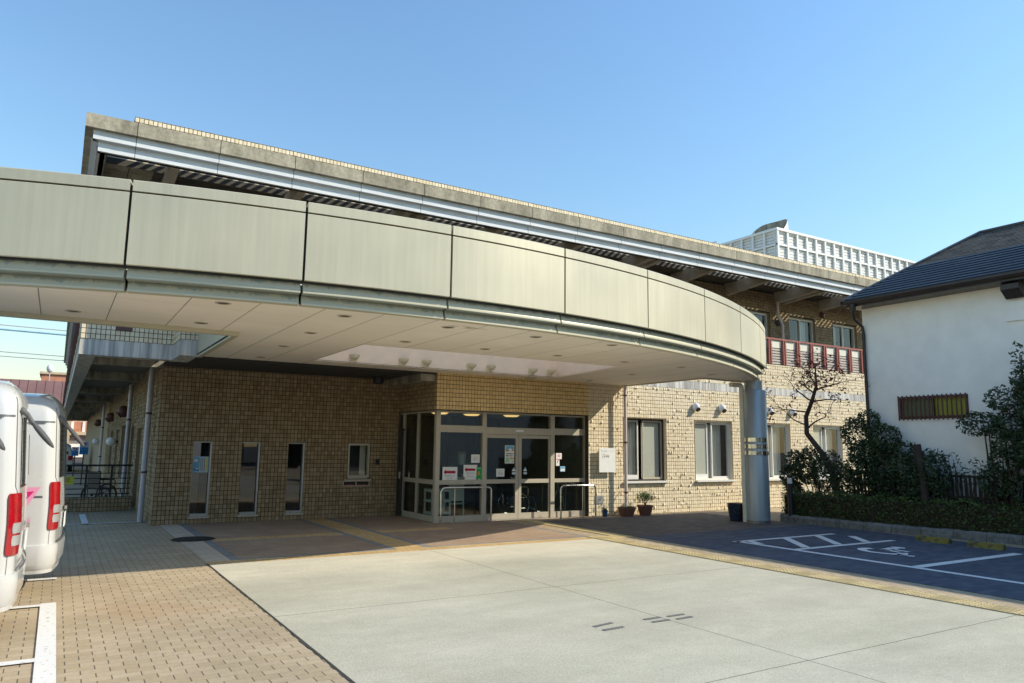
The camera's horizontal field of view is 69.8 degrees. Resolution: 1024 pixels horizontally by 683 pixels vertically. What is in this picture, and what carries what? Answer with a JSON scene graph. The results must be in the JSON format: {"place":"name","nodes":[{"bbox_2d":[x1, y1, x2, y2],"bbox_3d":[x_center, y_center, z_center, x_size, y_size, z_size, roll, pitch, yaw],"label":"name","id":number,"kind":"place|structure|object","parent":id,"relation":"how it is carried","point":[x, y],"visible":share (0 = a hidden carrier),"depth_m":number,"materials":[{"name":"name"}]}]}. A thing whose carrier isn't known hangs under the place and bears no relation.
{"place":"outdoors","nodes":[
{"label":"outdoors","id":0,"kind":"place"},
{"bbox_2d":[0,328,65,335],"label":"power line","id":1,"kind":"object","parent":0,"point":[38,332],"visible":0.04,"depth_m":50.60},
{"bbox_2d":[0,324,66,330],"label":"power line","id":2,"kind":"object","parent":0,"point":[33,327],"visible":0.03,"depth_m":50.66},
{"bbox_2d":[0,378,70,443],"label":"house","id":3,"kind":"structure","parent":0,"point":[55,389],"depth_m":61.85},
{"bbox_2d":[46,365,53,380],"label":"roof globe","id":4,"kind":"object","parent":3,"relation":"attached to","point":[49,368],"visible":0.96,"depth_m":78.75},
{"bbox_2d":[40,371,65,381],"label":"tan block","id":5,"kind":"structure","parent":3,"relation":"on","point":[55,376],"depth_m":80.72,"materials":[{"name":"concrete"}]},
{"bbox_2d":[69,421,86,459],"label":"orange building","id":6,"kind":"structure","parent":0,"point":[79,428],"depth_m":66.61,"materials":[{"name":"clear brick"}]},
{"bbox_2d":[70,444,82,456],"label":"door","id":7,"kind":"structure","parent":6,"relation":"in","point":[72,445],"depth_m":66.51,"materials":[{"name":"white"}]},
{"bbox_2d":[80,470,121,496],"bbox_3d":[-10.186,3.675,18.365,0.588,0.916,0.896,-3,-9,24],"label":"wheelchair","id":8,"kind":"object","parent":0,"point":[94,481],"visible":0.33,"depth_m":18.11,"materials":[{"name":"metal"}]},
{"bbox_2d":[0,466,1023,682],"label":"brick paving","id":9,"kind":"structure","parent":0,"point":[136,601],"depth_m":6.96,"materials":[{"name":"beige brick"}]},
{"bbox_2d":[0,381,53,611],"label":"van","id":10,"kind":"object","parent":9,"relation":"on","point":[16,418],"visible":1,"depth_m":5.97,"materials":[{"name":"white metal"}]},
{"bbox_2d":[0,439,5,450],"bbox_3d":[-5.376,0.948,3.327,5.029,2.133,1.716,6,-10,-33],"label":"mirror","id":11,"kind":"object","parent":10,"relation":"attached to","point":[2,446],"visible":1,"depth_m":4.21,"materials":[{"name":"white metal"}]},
{"bbox_2d":[0,577,56,682],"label":"parking line","id":12,"kind":"object","parent":9,"relation":"on","point":[44,661],"visible":1,"depth_m":5.72,"materials":[{"name":"paint"}]},
{"bbox_2d":[23,393,84,574],"bbox_3d":[-7.168,1.494,7.269,5.029,2.133,1.716,5,-9,-29],"label":"van","id":13,"kind":"object","parent":9,"relation":"on","point":[46,489],"visible":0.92,"depth_m":7.66,"materials":[{"name":"white metal"}]},
{"bbox_2d":[67,444,73,471],"bbox_3d":[-25.045,6.330,40.198,1.740,1.495,3.650,6,-10,-31],"label":"parked car","id":14,"kind":"object","parent":9,"relation":"on","point":[70,458],"visible":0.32,"depth_m":39.08,"materials":[{"name":"grey metal"}]},
{"bbox_2d":[71,447,78,484],"bbox_3d":[-16.514,4.684,27.650,0.235,1.400,0.071,6,-10,-31],"label":"road sign","id":15,"kind":"object","parent":9,"relation":"on","point":[75,452],"visible":1,"depth_m":27.68,"materials":[{"name":"blue"}]},
{"bbox_2d":[79,441,88,484],"bbox_3d":[-16.025,4.545,27.380,0.290,1.610,0.071,6,-10,-31],"label":"road sign","id":16,"kind":"object","parent":9,"relation":"on","point":[83,450],"visible":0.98,"depth_m":27.41,"materials":[{"name":"blue"}]},
{"bbox_2d":[64,464,132,511],"bbox_3d":[-11.113,3.303,16.451,4.650,1.075,0.227,6,-10,-31],"label":"yard fence","id":17,"kind":"object","parent":9,"relation":"on","point":[104,503],"visible":0.55,"depth_m":17.20,"materials":[{"name":"metal"}]},
{"bbox_2d":[66,477,73,484],"bbox_3d":[-10.248,3.207,16.918,0.250,0.180,0.017,6,-10,-31],"label":"yellow sign","id":18,"kind":"object","parent":17,"relation":"attached to","point":[69,480],"visible":0.59,"depth_m":16.93,"materials":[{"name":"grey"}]},
{"bbox_2d":[65,514,145,524],"bbox_3d":[-11.310,3.467,13.896,7.700,0.001,2.295,6,-10,-31],"label":"parking line","id":19,"kind":"object","parent":9,"relation":"on","point":[83,519],"visible":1,"depth_m":14.94,"materials":[{"name":"paint"}]},
{"bbox_2d":[160,524,229,561],"bbox_3d":[-5.399,3.320,12.284,0.325,0.010,5.245,6,-10,-31],"label":"paving band","id":20,"kind":"object","parent":9,"relation":"on","point":[204,551],"visible":0.79,"depth_m":11.46,"materials":[{"name":"concrete"}]},
{"bbox_2d":[171,536,215,541],"bbox_3d":[-5.358,3.319,12.336,0.700,0.010,0.700,6,-10,-31],"label":"manhole cover","id":21,"kind":"object","parent":20,"relation":"on","point":[192,538],"visible":1,"depth_m":12.30,"materials":[{"name":"metal"}]},
{"bbox_2d":[207,563,354,682],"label":"paving joint","id":22,"kind":"object","parent":9,"relation":"on","point":[321,656],"visible":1,"depth_m":6.14,"materials":[{"name":"concrete"}]},
{"bbox_2d":[211,518,452,548],"bbox_3d":[-2.945,3.565,13.775,3.798,0.010,4.265,-1,-8,9],"label":"paving band","id":23,"kind":"object","parent":9,"relation":"on","point":[377,538],"visible":0.91,"depth_m":13.14,"materials":[{"name":"gold brick"}]},
{"bbox_2d":[186,516,578,558],"bbox_3d":[-2.616,3.607,14.038,6.010,0.010,5.135,6,-10,-31],"label":"paving band","id":24,"kind":"object","parent":9,"relation":"on","point":[478,532],"visible":0.96,"depth_m":13.36,"materials":[{"name":"red brick"}]},
{"bbox_2d":[439,486,492,524],"bbox_3d":[-0.964,3.455,15.520,1.290,0.761,0.088,6,-10,-31],"label":"handrail","id":25,"kind":"object","parent":24,"relation":"on","point":[442,489],"visible":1,"depth_m":15.41,"materials":[{"name":"metal"}]},
{"bbox_2d":[179,518,587,559],"bbox_3d":[-2.598,3.600,13.985,6.245,0.010,5.245,6,-10,-31],"label":"paving band","id":26,"kind":"object","parent":9,"relation":"on","point":[224,552],"visible":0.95,"depth_m":12.57,"materials":[{"name":"brown brick"}]},
{"bbox_2d":[206,537,591,564],"bbox_3d":[-1.349,3.260,11.519,6.428,0.010,0.295,6,-10,-31],"label":"paving band","id":27,"kind":"object","parent":9,"relation":"on","point":[368,552],"visible":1,"depth_m":11.17,"materials":[{"name":"concrete"}]},
{"bbox_2d":[62,112,881,524],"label":"care building","id":28,"kind":"structure","parent":9,"relation":"on","point":[280,440],"depth_m":17.02,"materials":[{"name":"brick"}]},
{"bbox_2d":[0,351,63,356],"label":"power line","id":29,"kind":"object","parent":28,"relation":"attached to","point":[31,353],"visible":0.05,"depth_m":50.45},
{"bbox_2d":[1,356,63,360],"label":"power line","id":30,"kind":"object","parent":28,"relation":"attached to","point":[32,358],"visible":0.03,"depth_m":50.44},
{"bbox_2d":[92,438,99,444],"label":"globe lamp","id":31,"kind":"object","parent":28,"relation":"attached to","point":[95,441],"visible":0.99,"depth_m":32.59,"materials":[{"name":"white glass"}]},
{"bbox_2d":[94,419,100,426],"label":"wall lamp","id":32,"kind":"object","parent":28,"relation":"attached to","point":[97,422],"visible":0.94,"depth_m":34.62,"materials":[{"name":"brown metal"}]},
{"bbox_2d":[104,413,113,421],"bbox_3d":[-14.666,2.771,26.776,0.357,0.363,0.285,6,-10,-31],"label":"wall lamp","id":33,"kind":"object","parent":28,"relation":"attached to","point":[109,417],"visible":0.9,"depth_m":26.69,"materials":[{"name":"brown metal"}]},
{"bbox_2d":[106,437,117,445],"bbox_3d":[-12.899,3.225,23.663,0.345,0.290,0.290,6,-10,-31],"label":"globe lamp","id":34,"kind":"object","parent":28,"relation":"attached to","point":[111,441],"visible":1,"depth_m":23.56,"materials":[{"name":"white glass"}]},
{"bbox_2d":[116,406,127,417],"bbox_3d":[-11.469,2.070,21.628,0.357,0.363,0.285,6,-10,-31],"label":"wall lamp","id":35,"kind":"object","parent":28,"relation":"attached to","point":[122,411],"visible":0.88,"depth_m":21.53,"materials":[{"name":"brown metal"}]},
{"bbox_2d":[187,441,212,518],"bbox_3d":[-6.348,2.809,14.940,0.400,1.540,0.185,6,-10,-31],"label":"window","id":36,"kind":"structure","parent":28,"relation":"in","point":[200,481],"depth_m":14.95,"materials":[{"name":"grey glass"}]},
{"bbox_2d":[192,457,208,472],"bbox_3d":[-6.359,2.513,14.988,0.300,0.320,0.009,6,-10,-31],"label":"window poster","id":37,"kind":"object","parent":28,"relation":"attached to","point":[200,464],"depth_m":14.98,"materials":[{"name":"paper"}]},
{"bbox_2d":[237,442,260,516],"bbox_3d":[-5.535,2.891,15.434,0.410,1.540,0.185,6,-10,-31],"label":"window","id":38,"kind":"structure","parent":28,"relation":"in","point":[250,459],"depth_m":15.46,"materials":[{"name":"grey glass"}]},
{"bbox_2d":[284,442,304,514],"bbox_3d":[-4.721,2.972,15.928,0.400,1.540,0.185,6,-10,-31],"label":"window","id":39,"kind":"structure","parent":28,"relation":"in","point":[296,451],"depth_m":15.95,"materials":[{"name":"glass"}]},
{"bbox_2d":[343,443,370,480],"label":"window","id":40,"kind":"structure","parent":28,"relation":"in","point":[361,477],"depth_m":16.78,"materials":[{"name":"grey metal"}]},
{"bbox_2d":[396,428,404,514],"bbox_3d":[-2.612,3.018,17.045,0.095,1.980,0.220,6,-10,-31],"label":"side door","id":41,"kind":"structure","parent":28,"relation":"in","point":[401,434],"depth_m":17.02,"materials":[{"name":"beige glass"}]},
{"bbox_2d":[423,488,450,515],"bbox_3d":[-1.635,3.537,16.040,0.470,0.630,0.400,6,-10,-31],"label":"shelf trolley","id":42,"kind":"object","parent":28,"relation":"on","point":[443,500],"visible":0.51,"depth_m":15.97,"materials":[{"name":"white plastic"}]},
{"bbox_2d":[438,502,445,510],"bbox_3d":[-1.548,3.626,16.106,0.200,0.195,0.200,6,-10,-31],"label":"bucket","id":43,"kind":"object","parent":42,"relation":"on","point":[443,505],"visible":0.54,"depth_m":16.04,"materials":[{"name":"plastic"}]},
{"bbox_2d":[442,467,456,479],"bbox_3d":[-1.333,2.832,15.748,0.355,0.275,0.006,6,-10,-31],"label":"arrow notice","id":44,"kind":"object","parent":28,"relation":"attached to","point":[449,473],"visible":1,"depth_m":15.74,"materials":[{"name":"paper"}]},
{"bbox_2d":[449,474,463,515],"bbox_3d":[-1.238,3.446,16.358,0.362,0.973,0.125,6,-10,-31],"label":"easel board","id":45,"kind":"object","parent":28,"relation":"on","point":[459,496],"visible":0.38,"depth_m":16.37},
{"bbox_2d":[458,452,465,464],"bbox_3d":[-1.094,2.550,16.014,0.190,0.290,0.006,6,-10,-31],"label":"pale notice","id":46,"kind":"object","parent":28,"relation":"attached to","point":[461,458],"visible":1,"depth_m":16.01,"materials":[{"name":"grey"}]},
{"bbox_2d":[463,465,476,476],"bbox_3d":[-0.912,2.829,16.041,0.335,0.260,0.006,6,-10,-31],"label":"arrow notice","id":47,"kind":"object","parent":28,"relation":"attached to","point":[469,470],"visible":1,"depth_m":16.03,"materials":[{"name":"paper"}]},
{"bbox_2d":[462,413,480,415],"bbox_3d":[-1.000,1.810,18.210,0.480,0.073,0.480,6,-10,-31],"label":"lobby light","id":48,"kind":"object","parent":28,"relation":"attached to","point":[469,414],"visible":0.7,"depth_m":18.07,"materials":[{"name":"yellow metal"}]},
{"bbox_2d":[471,454,479,462],"bbox_3d":[-0.805,2.578,16.148,0.215,0.180,0.006,6,-10,-31],"label":"paper notice","id":49,"kind":"object","parent":28,"relation":"attached to","point":[475,458],"visible":1,"depth_m":16.15,"materials":[{"name":"grey"}]},
{"bbox_2d":[476,467,480,479],"bbox_3d":[-0.729,2.897,16.143,0.123,0.272,0.006,6,-10,-31],"label":"green poster","id":50,"kind":"object","parent":28,"relation":"attached to","point":[478,472],"visible":1,"depth_m":16.14,"materials":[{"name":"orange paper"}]},
{"bbox_2d":[496,469,504,476],"bbox_3d":[-0.261,2.935,16.422,0.215,0.175,0.006,6,-10,-31],"label":"paper notice","id":51,"kind":"object","parent":28,"relation":"attached to","point":[499,472],"visible":1,"depth_m":16.41,"materials":[{"name":"grey"}]},
{"bbox_2d":[485,434,518,519],"bbox_3d":[-0.234,3.025,16.449,0.855,1.865,0.045,6,-10,-31],"label":"sliding door","id":52,"kind":"structure","parent":28,"relation":"in","point":[514,515],"depth_m":16.50,"materials":[{"name":"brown metal"}]},
{"bbox_2d":[505,445,513,462],"bbox_3d":[-0.055,2.554,16.599,0.245,0.405,0.011,6,-10,-31],"label":"info poster","id":53,"kind":"object","parent":28,"relation":"attached to","point":[509,453],"visible":1,"depth_m":16.60,"materials":[{"name":"paper"}]},
{"bbox_2d":[497,477,539,512],"bbox_3d":[0.168,3.632,17.212,0.896,0.916,0.588,6,-10,-34],"label":"wheelchair","id":54,"kind":"object","parent":28,"relation":"on","point":[507,490],"visible":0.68,"depth_m":17.06,"materials":[{"name":"metal"}]},
{"bbox_2d":[518,435,549,517],"bbox_3d":[0.502,3.099,16.897,0.855,1.865,0.045,6,-10,-31],"label":"sliding door","id":55,"kind":"structure","parent":28,"relation":"in","point":[524,514],"depth_m":16.82,"materials":[{"name":"brown metal"}]},
{"bbox_2d":[556,453,561,458],"bbox_3d":[1.103,2.699,17.260,0.165,0.145,0.007,6,-10,-31],"label":"star sticker","id":56,"kind":"object","parent":28,"relation":"attached to","point":[558,455],"visible":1,"depth_m":17.26,"materials":[{"name":"white"}]},
{"bbox_2d":[554,482,565,510],"bbox_3d":[1.092,3.744,17.617,0.544,0.818,0.072,6,-10,-31],"label":"umbrella rack","id":57,"kind":"object","parent":28,"relation":"on","point":[562,497],"visible":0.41,"depth_m":17.65,"materials":[{"name":"silver metal"}]},
{"bbox_2d":[596,496,602,503],"bbox_3d":[2.090,3.788,17.580,0.230,0.185,0.026,6,-10,-31],"label":"wall plaque","id":58,"kind":"object","parent":28,"relation":"attached to","point":[599,499],"depth_m":17.57,"materials":[{"name":"silver metal"}]},
{"bbox_2d":[598,448,615,471],"bbox_3d":[2.269,2.869,17.761,0.505,0.580,0.142,6,-10,-31],"label":"name sign","id":59,"kind":"object","parent":28,"relation":"attached to","point":[607,459],"visible":1,"depth_m":17.70,"materials":[{"name":"silver metal"}]},
{"bbox_2d":[623,418,668,482],"bbox_3d":[3.322,2.761,18.583,1.450,1.605,0.319,6,-10,-31],"label":"window","id":60,"kind":"structure","parent":28,"relation":"in","point":[649,431],"depth_m":18.72,"materials":[{"name":"white glass"}]},
{"bbox_2d":[692,403,700,411],"bbox_3d":[4.911,1.751,19.536,0.190,0.245,0.241,6,-10,-31],"label":"wall lamp","id":61,"kind":"object","parent":28,"relation":"attached to","point":[696,407],"visible":1,"depth_m":19.48,"materials":[{"name":"black paint"}]},
{"bbox_2d":[695,421,735,481],"bbox_3d":[5.417,2.970,19.855,1.450,1.605,0.319,6,-10,-31],"label":"window","id":62,"kind":"structure","parent":28,"relation":"in","point":[707,437],"depth_m":19.91,"materials":[{"name":"white glass"}]},
{"bbox_2d":[718,404,726,412],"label":"wall lamp","id":63,"kind":"object","parent":28,"relation":"attached to","point":[722,408],"visible":1,"depth_m":19.99,"materials":[{"name":"black paint"}]},
{"bbox_2d":[749,311,767,336],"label":"window","id":64,"kind":"structure","parent":28,"relation":"in","point":[754,313],"depth_m":24.82,"materials":[{"name":"white metal"}]},
{"bbox_2d":[767,424,788,480],"bbox_3d":[7.512,3.180,21.128,1.450,1.605,0.319,6,-10,-31],"label":"window","id":65,"kind":"structure","parent":28,"relation":"in","point":[773,431],"depth_m":21.39,"materials":[{"name":"glass"}]},
{"bbox_2d":[789,408,796,416],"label":"wall lamp","id":66,"kind":"object","parent":28,"relation":"attached to","point":[793,413],"visible":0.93,"depth_m":21.52,"materials":[{"name":"black paint"}]},
{"bbox_2d":[789,317,812,351],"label":"window","id":67,"kind":"structure","parent":28,"relation":"in","point":[800,323],"depth_m":25.98,"materials":[{"name":"glass"}]},
{"bbox_2d":[713,227,915,278],"bbox_3d":[15.437,-1.732,38.828,17.840,3.681,11.040,6,-10,-31],"label":"roof screen","id":68,"kind":"object","parent":28,"relation":"on","point":[791,245],"visible":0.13,"depth_m":31.36,"materials":[{"name":"white metal"}]},
{"bbox_2d":[751,219,787,251],"bbox_3d":[10.915,-4.086,31.329,1.848,2.490,1.848,6,-10,-31],"label":"exhaust cowl","id":69,"kind":"object","parent":68,"relation":"attached to","point":[783,224],"visible":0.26,"depth_m":32.07,"materials":[{"name":"metal"}]},
{"bbox_2d":[813,426,840,479],"bbox_3d":[9.607,3.389,22.400,1.450,1.605,0.319,6,-10,-31],"label":"window","id":70,"kind":"structure","parent":28,"relation":"in","point":[823,437],"depth_m":22.64,"materials":[{"name":"glass"}]},
{"bbox_2d":[833,324,854,357],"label":"window","id":71,"kind":"structure","parent":28,"relation":"in","point":[841,327],"depth_m":27.02,"materials":[{"name":"white metal"}]},
{"bbox_2d":[559,484,596,518],"bbox_3d":[1.542,3.702,17.018,1.090,0.761,0.088,6,-10,-31],"label":"handrail","id":72,"kind":"object","parent":9,"relation":"on","point":[562,486],"visible":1,"depth_m":17.03,"materials":[{"name":"metal"}]},
{"bbox_2d":[602,508,607,516],"bbox_3d":[2.201,4.045,17.404,0.150,0.200,0.150,6,-10,-31],"label":"plant pot","id":73,"kind":"object","parent":9,"relation":"on","point":[604,512],"visible":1,"depth_m":17.35,"materials":[{"name":"blue ceramic"}]},
{"bbox_2d":[617,506,635,516],"bbox_3d":[2.751,4.055,17.579,0.456,0.245,0.456,6,-10,-31],"label":"plant pot","id":74,"kind":"object","parent":9,"relation":"on","point":[628,511],"visible":1,"depth_m":17.43,"materials":[{"name":"ceramic"}]},
{"bbox_2d":[636,491,653,515],"bbox_3d":[3.251,3.943,17.904,0.482,0.572,0.425,6,-10,-31],"label":"potted plant","id":75,"kind":"object","parent":9,"relation":"on","point":[645,510],"visible":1,"depth_m":17.79,"materials":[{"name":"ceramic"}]},
{"bbox_2d":[543,513,808,536],"bbox_3d":[3.563,3.982,16.100,5.000,0.010,3.145,6,-10,-31],"label":"paving band","id":76,"kind":"object","parent":9,"relation":"on","point":[635,526],"visible":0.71,"depth_m":15.78,"materials":[{"name":"brown brick"}]},
{"bbox_2d":[0,167,770,523],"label":"entrance canopy","id":77,"kind":"object","parent":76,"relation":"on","point":[238,275],"visible":1,"depth_m":9.01,"materials":[{"name":"metal"}]},
{"bbox_2d":[349,354,359,362],"bbox_3d":[-3.004,0.309,14.021,0.210,0.170,0.205,6,-10,-31],"label":"shell lamp","id":78,"kind":"object","parent":77,"relation":"attached to","point":[353,358],"visible":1,"depth_m":13.98,"materials":[{"name":"beige glass"}]},
{"bbox_2d":[398,358,408,365],"bbox_3d":[-2.135,0.396,14.549,0.210,0.170,0.205,6,-10,-31],"label":"shell lamp","id":79,"kind":"object","parent":77,"relation":"attached to","point":[402,361],"visible":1,"depth_m":14.51,"materials":[{"name":"white glass"}]},
{"bbox_2d":[421,359,431,367],"bbox_3d":[-1.709,0.439,14.808,0.210,0.170,0.205,6,-10,-31],"label":"shell lamp","id":80,"kind":"object","parent":77,"relation":"attached to","point":[425,363],"visible":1,"depth_m":14.78,"materials":[{"name":"white glass"}]},
{"bbox_2d":[466,363,476,370],"bbox_3d":[-0.835,0.526,15.338,0.210,0.170,0.205,6,-10,-31],"label":"shell lamp","id":81,"kind":"object","parent":77,"relation":"attached to","point":[470,366],"visible":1,"depth_m":15.32,"materials":[{"name":"white glass"}]},
{"bbox_2d":[486,365,495,372],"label":"shell lamp","id":82,"kind":"object","parent":77,"relation":"attached to","point":[490,368],"visible":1,"depth_m":15.55,"materials":[{"name":"white glass"}]},
{"bbox_2d":[528,368,537,375],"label":"shell lamp","id":83,"kind":"object","parent":77,"relation":"attached to","point":[531,371],"visible":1,"depth_m":16.10,"materials":[{"name":"white glass"}]},
{"bbox_2d":[546,369,555,376],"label":"shell lamp","id":84,"kind":"object","parent":77,"relation":"attached to","point":[549,373],"visible":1,"depth_m":16.35,"materials":[{"name":"white glass"}]},
{"bbox_2d":[727,503,742,521],"bbox_3d":[5.103,3.881,16.693,0.400,0.396,0.400,6,-10,-31],"label":"pot","id":85,"kind":"object","parent":76,"relation":"on","point":[735,510],"visible":0.88,"depth_m":16.55,"materials":[{"name":"plastic"}]},
{"bbox_2d":[519,519,1023,615],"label":"tactile paving","id":86,"kind":"structure","parent":9,"relation":"on","point":[832,579],"depth_m":9.59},
{"bbox_2d":[786,475,793,515],"bbox_3d":[6.322,3.559,16.653,0.136,1.060,0.134,6,-10,-31],"label":"bollard light","id":87,"kind":"object","parent":9,"relation":"on","point":[790,496],"visible":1,"depth_m":16.62,"materials":[{"name":"black paint"}]},
{"bbox_2d":[636,525,1023,600],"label":"parking area","id":88,"kind":"object","parent":9,"relation":"on","point":[1010,568],"visible":1,"depth_m":11.51,"materials":[{"name":"grey"}]},
{"bbox_2d":[748,535,869,547],"bbox_3d":[5.439,3.561,13.111,2.682,0.001,1.125,6,-10,-31],"label":"parking line","id":89,"kind":"object","parent":88,"relation":"on","point":[820,537],"visible":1,"depth_m":13.09,"materials":[{"name":"paint"}]},
{"bbox_2d":[732,533,1023,583],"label":"parking line","id":90,"kind":"object","parent":88,"relation":"on","point":[947,562],"visible":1,"depth_m":11.21,"materials":[{"name":"paint"}]},
{"bbox_2d":[857,547,914,556],"bbox_3d":[6.057,3.402,11.954,0.791,0.001,1.212,-3,-9,22],"label":"wheelchair marking","id":91,"kind":"object","parent":88,"relation":"on","point":[891,549],"visible":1,"depth_m":11.90,"materials":[{"name":"paint"}]},
{"bbox_2d":[915,535,952,543],"bbox_3d":[7.579,3.561,13.191,0.160,0.100,0.580,6,-10,-31],"label":"wheel stop","id":92,"kind":"object","parent":88,"relation":"on","point":[932,539],"visible":1,"depth_m":13.13,"materials":[{"name":"concrete"}]},
{"bbox_2d":[967,541,1006,550],"bbox_3d":[8.046,3.459,12.440,0.160,0.100,0.560,6,-10,-31],"label":"wheel stop","id":93,"kind":"object","parent":88,"relation":"on","point":[987,545],"visible":1,"depth_m":12.38,"materials":[{"name":"concrete"}]},
{"bbox_2d":[780,514,1023,545],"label":"stone kerb","id":94,"kind":"structure","parent":9,"relation":"on","point":[998,537],"depth_m":14.37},
{"bbox_2d":[0,0,1023,379],"label":"sky","id":95,"kind":"structure","parent":0,"point":[895,128],"materials":[{"name":"blue"}]},
{"bbox_2d":[210,539,1023,682],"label":"concrete slab","id":96,"kind":"structure","parent":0,"point":[526,613],"depth_m":6.86,"materials":[{"name":"grey concrete"}]},
{"bbox_2d":[594,613,692,629],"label":"repair marks","id":97,"kind":"object","parent":96,"relation":"on","point":[645,619],"visible":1,"depth_m":6.88},
{"bbox_2d":[840,221,1023,505],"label":"white house","id":98,"kind":"structure","parent":0,"point":[942,330],"depth_m":15.30,"materials":[{"name":"paint"}]},
{"bbox_2d":[897,393,969,420],"bbox_3d":[8.811,1.375,15.342,0.170,0.530,1.427,6,-10,-31],"label":"window","id":99,"kind":"structure","parent":98,"relation":"in","point":[955,405],"depth_m":15.33,"materials":[{"name":"brown metal"}]},
{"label":"soil bed","id":100,"kind":"structure","parent":0,"visible":0},
{"bbox_2d":[779,449,806,493],"bbox_3d":[6.661,3.301,17.413,0.558,1.509,0.752,6,-10,-31],"label":"leafy shrub","id":101,"kind":"object","parent":100,"relation":"on","point":[789,465],"visible":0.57,"depth_m":17.35,"materials":[{"name":"green plant"}]},
{"bbox_2d":[764,338,870,493],"bbox_3d":[6.920,1.828,17.058,1.601,4.431,2.683,6,-10,-31],"label":"persimmon tree","id":102,"kind":"object","parent":100,"relation":"on","point":[814,443],"visible":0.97,"depth_m":17.03,"materials":[{"name":"brown plant"}]},
{"bbox_2d":[780,444,952,501],"bbox_3d":[7.576,3.051,15.989,0.756,1.622,3.931,6,-10,-31],"label":"bush row","id":103,"kind":"object","parent":100,"relation":"on","point":[815,471],"visible":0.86,"depth_m":15.67,"materials":[{"name":"green plant"}]},
{"bbox_2d":[840,409,922,496],"bbox_3d":[7.919,2.660,15.785,0.697,2.438,1.798,6,-10,-31],"label":"tall shrub","id":104,"kind":"object","parent":100,"relation":"on","point":[882,452],"visible":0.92,"depth_m":15.90,"materials":[{"name":"green plant"}]},
{"bbox_2d":[780,487,1023,534],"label":"clipped hedge","id":105,"kind":"object","parent":100,"relation":"on","point":[953,514],"visible":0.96,"depth_m":14.53,"materials":[{"name":"plant"}]},
{"bbox_2d":[913,444,929,502],"bbox_3d":[8.256,2.901,14.732,0.260,1.670,0.166,-4,-9,29],"label":"tree stake","id":106,"kind":"object","parent":100,"relation":"on","point":[924,493],"visible":0.6,"depth_m":14.72,"materials":[{"name":"brown wood"}]},
{"bbox_2d":[851,471,1023,508],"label":"picket fence","id":107,"kind":"object","parent":100,"relation":"on","point":[953,496],"visible":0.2,"depth_m":14.35,"materials":[{"name":"metal"}]},
{"bbox_2d":[938,452,1013,507],"bbox_3d":[8.921,2.888,14.034,0.410,1.513,1.508,6,-10,-31],"label":"thin shrub","id":108,"kind":"object","parent":100,"relation":"on","point":[957,481],"visible":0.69,"depth_m":14.21,"materials":[{"name":"green plant"}]},
{"bbox_2d":[955,341,1023,509],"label":"evergreen tree","id":109,"kind":"object","parent":100,"relation":"on","point":[998,422],"visible":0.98,"depth_m":13.55,"materials":[{"name":"green plant"}]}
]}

